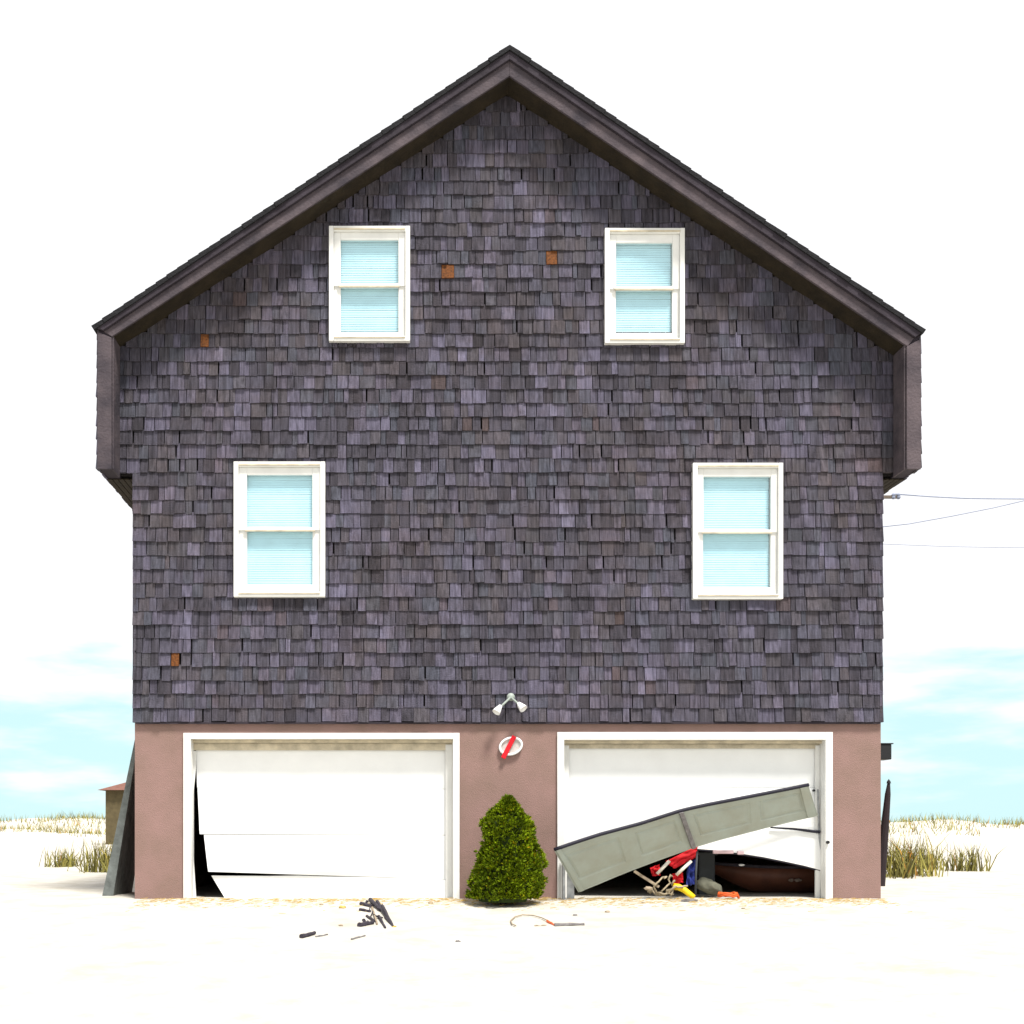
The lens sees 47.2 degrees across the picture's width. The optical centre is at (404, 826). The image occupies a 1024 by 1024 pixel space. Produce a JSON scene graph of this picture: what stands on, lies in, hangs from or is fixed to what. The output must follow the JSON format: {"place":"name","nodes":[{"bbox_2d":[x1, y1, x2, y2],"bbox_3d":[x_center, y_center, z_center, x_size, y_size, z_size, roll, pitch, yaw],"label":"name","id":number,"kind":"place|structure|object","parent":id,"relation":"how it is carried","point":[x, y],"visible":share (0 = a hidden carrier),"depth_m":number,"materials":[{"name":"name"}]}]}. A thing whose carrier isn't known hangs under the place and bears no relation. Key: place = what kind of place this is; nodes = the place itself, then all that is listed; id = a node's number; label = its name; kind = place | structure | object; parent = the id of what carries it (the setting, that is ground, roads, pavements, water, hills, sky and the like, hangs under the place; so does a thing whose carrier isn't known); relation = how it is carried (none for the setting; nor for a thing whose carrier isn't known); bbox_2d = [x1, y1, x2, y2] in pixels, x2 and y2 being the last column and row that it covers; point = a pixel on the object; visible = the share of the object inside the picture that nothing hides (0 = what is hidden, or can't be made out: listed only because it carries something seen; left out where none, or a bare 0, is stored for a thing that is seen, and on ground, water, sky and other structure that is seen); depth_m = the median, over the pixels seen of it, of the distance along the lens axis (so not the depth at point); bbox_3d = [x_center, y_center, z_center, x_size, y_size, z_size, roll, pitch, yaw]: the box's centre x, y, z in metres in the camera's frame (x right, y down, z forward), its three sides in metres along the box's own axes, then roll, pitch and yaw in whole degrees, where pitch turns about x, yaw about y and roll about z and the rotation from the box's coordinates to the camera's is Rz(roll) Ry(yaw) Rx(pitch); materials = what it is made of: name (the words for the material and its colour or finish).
{"place":"outdoors","nodes":[
{"label":"outdoors","id":0,"kind":"place"},
{"bbox_2d":[0,839,1023,1023],"bbox_3d":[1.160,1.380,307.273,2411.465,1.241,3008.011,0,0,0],"label":"ground","id":1,"kind":"structure","parent":0,"point":[76,947],"depth_m":9.26,"materials":[{"name":"beige sand"}]},
{"bbox_2d":[39,844,86,866],"bbox_3d":[-6.747,0.574,23.025,0.938,0.513,1.024,0,0,-45],"label":"dune grass clump","id":2,"kind":"object","parent":1,"relation":"on","point":[62,861],"visible":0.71,"depth_m":22.87,"materials":[{"name":"plant"}]},
{"bbox_2d":[67,836,113,872],"bbox_3d":[-5.347,0.471,20.999,1.485,0.717,1.530,0,0,-33],"label":"dune grass clump","id":3,"kind":"object","parent":1,"relation":"on","point":[103,859],"visible":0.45,"depth_m":20.82,"materials":[{"name":"plant"}]},
{"bbox_2d":[99,782,125,843],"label":"distant cottage","id":4,"kind":"structure","parent":1,"relation":"on","point":[114,795],"depth_m":53.00,"materials":[{"name":"brown wood"}]},
{"bbox_2d":[102,741,134,895],"bbox_3d":[-3.270,-0.317,14.025,0.505,2.334,0.950,0,0,0],"label":"leaning board","id":5,"kind":"object","parent":1,"relation":"on","point":[120,875],"visible":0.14,"depth_m":13.61,"materials":[{"name":"grey wood"}]},
{"bbox_2d":[299,931,315,937],"bbox_3d":[-0.835,0.940,10.152,0.047,0.052,0.220,0,0,30],"label":"wood scrap","id":6,"kind":"object","parent":1,"relation":"on","point":[305,935],"visible":1,"depth_m":10.12,"materials":[{"name":"grey wood"}]},
{"bbox_2d":[359,908,370,911],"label":"wood scrap","id":7,"kind":"object","parent":1,"relation":"on","point":[363,909],"visible":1,"depth_m":11.92,"materials":[{"name":"grey wood"}]},
{"bbox_2d":[357,921,373,926],"bbox_3d":[-0.357,0.909,10.898,0.049,0.054,0.260,0,0,27],"label":"wood scrap","id":8,"kind":"object","parent":1,"relation":"on","point":[360,924],"visible":1,"depth_m":10.85,"materials":[{"name":"grey wood"}]},
{"bbox_2d":[359,902,372,906],"bbox_3d":[-0.394,0.823,12.317,0.046,0.050,0.271,0,0,-29],"label":"wood scrap","id":9,"kind":"object","parent":1,"relation":"on","point":[364,904],"visible":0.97,"depth_m":12.31,"materials":[{"name":"grey wood"}]},
{"bbox_2d":[371,906,377,924],"bbox_3d":[-0.293,0.877,11.579,0.022,0.091,1.255,0,0,-4],"label":"wood scrap","id":10,"kind":"object","parent":1,"relation":"on","point":[372,908],"visible":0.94,"depth_m":11.40,"materials":[{"name":"beige wood"}]},
{"bbox_2d":[368,897,380,911],"bbox_3d":[-0.300,0.815,12.239,0.049,0.109,0.652,0,0,-11],"label":"wood scrap","id":11,"kind":"object","parent":1,"relation":"on","point":[372,902],"visible":0.95,"depth_m":12.23,"materials":[{"name":"grey wood"}]},
{"bbox_2d":[376,900,385,915],"bbox_3d":[-0.230,0.839,11.940,0.036,0.125,0.934,0,0,-7],"label":"wood scrap","id":12,"kind":"object","parent":1,"relation":"on","point":[379,904],"visible":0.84,"depth_m":11.94,"materials":[{"name":"grey wood"}]},
{"bbox_2d":[378,915,385,928],"bbox_3d":[-0.210,0.904,11.135,0.029,0.070,0.804,0,0,-6],"label":"wood scrap","id":13,"kind":"object","parent":1,"relation":"on","point":[381,921],"visible":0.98,"depth_m":11.10,"materials":[{"name":"grey wood"}]},
{"bbox_2d":[381,904,392,923],"bbox_3d":[-0.167,0.864,11.503,0.033,0.130,1.106,0,0,-6],"label":"wood scrap","id":14,"kind":"object","parent":1,"relation":"on","point":[385,912],"visible":0.99,"depth_m":11.54,"materials":[{"name":"grey wood"}]},
{"bbox_2d":[464,794,548,904],"bbox_3d":[1.106,0.278,12.492,0.928,1.283,0.780,0,0,0],"label":"evergreen shrub","id":15,"kind":"object","parent":1,"relation":"on","point":[511,864],"visible":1,"depth_m":12.31,"materials":[{"name":"green plant"}]},
{"bbox_2d":[91,45,925,898],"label":"beach house","id":16,"kind":"structure","parent":1,"relation":"on","point":[437,429],"depth_m":12.98,"materials":[{"name":"grey wood"}]},
{"bbox_2d":[234,462,324,598],"bbox_3d":[-1.383,-3.302,12.973,1.014,1.500,0.134,0,0,0],"label":"window","id":17,"kind":"structure","parent":16,"relation":"in","point":[279,540],"depth_m":13.02,"materials":[{"name":"glass"}]},
{"bbox_2d":[196,750,444,897],"bbox_3d":[-0.940,-0.003,13.191,2.838,1.783,0.133,0,0,0],"label":"garage door","id":18,"kind":"structure","parent":16,"relation":"in","point":[384,816],"depth_m":13.18,"materials":[{"name":"white paint"}]},
{"bbox_2d":[329,226,409,344],"bbox_3d":[-0.383,-6.029,12.973,0.900,1.276,0.134,0,0,0],"label":"window","id":19,"kind":"structure","parent":16,"relation":"in","point":[364,291],"depth_m":13.02,"materials":[{"name":"glass"}]},
{"bbox_2d":[492,693,526,714],"bbox_3d":[1.164,-1.360,12.866,0.381,0.258,0.179,0,0,0],"label":"security light","id":20,"kind":"object","parent":16,"relation":"attached to","point":[522,707],"visible":1,"depth_m":12.85,"materials":[{"name":"metal"}]},
{"bbox_2d":[499,735,522,758],"bbox_3d":[1.190,-0.887,12.983,0.268,0.264,0.057,0,0,0],"label":"wall plaque","id":21,"kind":"object","parent":16,"relation":"attached to","point":[510,746],"depth_m":12.97,"materials":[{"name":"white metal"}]},
{"bbox_2d":[603,228,684,346],"bbox_3d":[2.671,-6.005,12.973,0.886,1.276,0.134,0,0,0],"label":"window","id":22,"kind":"structure","parent":16,"relation":"in","point":[656,256],"depth_m":12.97,"materials":[{"name":"glass"}]},
{"bbox_2d":[569,749,820,870],"bbox_3d":[3.293,-0.199,13.181,2.863,1.420,0.145,0,0,0],"label":"garage door","id":23,"kind":"structure","parent":16,"relation":"in","point":[609,789],"depth_m":13.20,"materials":[{"name":"white paint"}]},
{"bbox_2d":[691,463,782,600],"bbox_3d":[3.705,-3.283,12.973,1.000,1.510,0.134,0,0,0],"label":"window","id":24,"kind":"structure","parent":16,"relation":"in","point":[728,520],"depth_m":13.02,"materials":[{"name":"glass"}]},
{"bbox_2d":[881,743,893,760],"bbox_3d":[5.436,-0.857,13.310,0.213,0.186,0.240,0,0,0],"label":"meter box","id":25,"kind":"object","parent":16,"relation":"attached to","point":[885,751],"visible":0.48,"depth_m":13.20,"materials":[{"name":"black metal"}]},
{"bbox_2d":[125,896,911,913],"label":"straw litter","id":26,"kind":"object","parent":1,"relation":"on","point":[543,899],"visible":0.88,"depth_m":12.68,"materials":[{"name":"beige plant"}]},
{"bbox_2d":[510,914,546,925],"bbox_3d":[1.191,0.892,11.158,0.369,0.049,0.900,0,0,0],"label":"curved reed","id":27,"kind":"object","parent":1,"relation":"on","point":[525,915],"visible":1,"depth_m":11.41,"materials":[{"name":"beige plant"}]},
{"bbox_2d":[554,923,584,925],"bbox_3d":[1.518,0.895,10.669,0.283,0.040,0.048,0,0,-7],"label":"driftwood stick","id":28,"kind":"object","parent":1,"relation":"on","point":[566,924],"visible":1,"depth_m":10.65,"materials":[{"name":"grey wood"}]},
{"bbox_2d":[634,870,658,887],"bbox_3d":[2.709,0.583,13.015,0.296,0.194,0.033,0,0,21],"label":"plank","id":29,"kind":"object","parent":1,"relation":"on","point":[645,878],"visible":1,"depth_m":13.00,"materials":[{"name":"brown wood"}]},
{"bbox_2d":[647,874,687,895],"bbox_3d":[2.934,0.648,12.971,0.447,0.248,0.235,0,0,11],"label":"rope tangle","id":30,"kind":"object","parent":1,"relation":"on","point":[668,891],"visible":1,"depth_m":12.96,"materials":[{"name":"beige fabric"}]},
{"bbox_2d":[650,847,697,895],"bbox_3d":[3.035,0.494,13.096,0.533,0.564,0.148,0,0,0],"label":"beach chair","id":31,"kind":"object","parent":1,"relation":"on","point":[680,859],"visible":0.99,"depth_m":13.09,"materials":[{"name":"red fabric"}]},
{"bbox_2d":[686,860,695,885],"bbox_3d":[3.237,0.514,13.136,0.120,0.297,0.128,0,0,0],"label":"blue cloth","id":32,"kind":"object","parent":31,"relation":"hanging from","point":[690,879],"visible":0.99,"depth_m":13.13,"materials":[{"name":"fabric"}]},
{"bbox_2d":[673,883,694,897],"bbox_3d":[3.127,0.719,13.002,0.245,0.179,0.078,0,0,18],"label":"swim float","id":33,"kind":"object","parent":1,"relation":"on","point":[687,892],"visible":0.93,"depth_m":12.97,"materials":[{"name":"yellow plastic"}]},
{"bbox_2d":[553,783,817,899],"bbox_3d":[3.111,0.258,12.911,3.080,1.485,0.441,0,0,-7],"label":"detached door panel","id":34,"kind":"structure","parent":1,"relation":"on","point":[590,861],"depth_m":12.85,"materials":[{"name":"metal"}]},
{"bbox_2d":[681,898,697,901],"bbox_3d":[3.121,0.807,12.727,0.190,0.050,0.077,0,0,0],"label":"flat driftwood","id":35,"kind":"object","parent":1,"relation":"on","point":[687,900],"visible":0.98,"depth_m":12.71,"materials":[{"name":"grey wood"}]},
{"bbox_2d":[694,852,717,894],"bbox_3d":[3.589,0.577,13.925,0.240,0.547,0.290,0,0,0],"label":"storage tub","id":36,"kind":"object","parent":1,"relation":"on","point":[706,865],"visible":0.39,"depth_m":13.80,"materials":[{"name":"plastic"}]},
{"bbox_2d":[697,877,722,895],"bbox_3d":[3.469,0.677,13.253,0.320,0.209,0.248,0,0,0],"label":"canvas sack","id":37,"kind":"object","parent":1,"relation":"on","point":[711,887],"visible":0.93,"depth_m":13.17,"materials":[{"name":"grey fabric"}]},
{"bbox_2d":[717,892,739,898],"bbox_3d":[3.624,0.763,13.000,0.254,0.082,0.166,0,0,0],"label":"coiled cord","id":38,"kind":"object","parent":1,"relation":"on","point":[727,894],"visible":1,"depth_m":12.95,"materials":[{"name":"orange plastic"}]},
{"bbox_2d":[715,862,814,892],"bbox_3d":[4.416,0.608,14.133,1.512,0.385,0.873,0,0,0],"label":"boat","id":39,"kind":"object","parent":1,"relation":"on","point":[772,878],"visible":0.82,"depth_m":13.86,"materials":[{"name":"brown wood"}]},
{"bbox_2d":[881,779,890,885],"bbox_3d":[6.568,0.124,16.000,0.238,1.564,0.148,0,0,0],"label":"weathered post","id":40,"kind":"object","parent":1,"relation":"on","point":[885,826],"visible":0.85,"depth_m":15.96,"materials":[{"name":"wood"}]},
{"bbox_2d":[884,493,900,498],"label":"utility pole","id":41,"kind":"object","parent":1,"relation":"on","point":[894,496],"visible":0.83,"depth_m":42.78,"materials":[{"name":"wood"}]},
{"bbox_2d":[883,500,1023,526],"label":"overhead cable","id":42,"kind":"object","parent":41,"relation":"attached to","point":[954,515],"visible":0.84,"depth_m":42.79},
{"bbox_2d":[888,544,1023,547],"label":"overhead cable","id":43,"kind":"object","parent":41,"relation":"attached to","point":[958,546],"visible":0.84,"depth_m":42.79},
{"bbox_2d":[896,494,1023,499],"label":"overhead cable","id":44,"kind":"object","parent":41,"relation":"attached to","point":[962,498],"visible":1,"depth_m":42.78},
{"bbox_2d":[886,827,951,878],"bbox_3d":[8.037,0.395,18.961,1.644,0.870,2.020,0,0,18],"label":"dune grass clump","id":45,"kind":"object","parent":1,"relation":"on","point":[897,867],"visible":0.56,"depth_m":18.71,"materials":[{"name":"plant"}]},
{"bbox_2d":[900,846,959,869],"bbox_3d":[9.857,0.572,21.973,1.049,0.517,1.056,0,0,-40],"label":"dune grass clump","id":46,"kind":"object","parent":1,"relation":"on","point":[929,859],"visible":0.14,"depth_m":21.93,"materials":[{"name":"green plant"}]},
{"bbox_2d":[936,841,1002,871],"bbox_3d":[10.130,0.518,21.006,1.215,0.623,1.263,0,0,0],"label":"dune grass clump","id":47,"kind":"object","parent":1,"relation":"on","point":[972,863],"visible":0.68,"depth_m":20.87,"materials":[{"name":"plant"}]},
{"bbox_2d":[0,818,1023,839],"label":"dunes","id":48,"kind":"structure","parent":0,"point":[987,832],"depth_m":77.73,"materials":[{"name":"beige sand"}]},
{"bbox_2d":[0,811,1023,836],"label":"dune vegetation","id":49,"kind":"object","parent":48,"relation":"on","point":[45,828],"visible":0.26,"depth_m":83.81,"materials":[{"name":"green plant"}]},
{"bbox_2d":[0,0,1023,824],"label":"sky","id":50,"kind":"structure","parent":0,"point":[884,138],"materials":[{"name":"white"}]}
]}

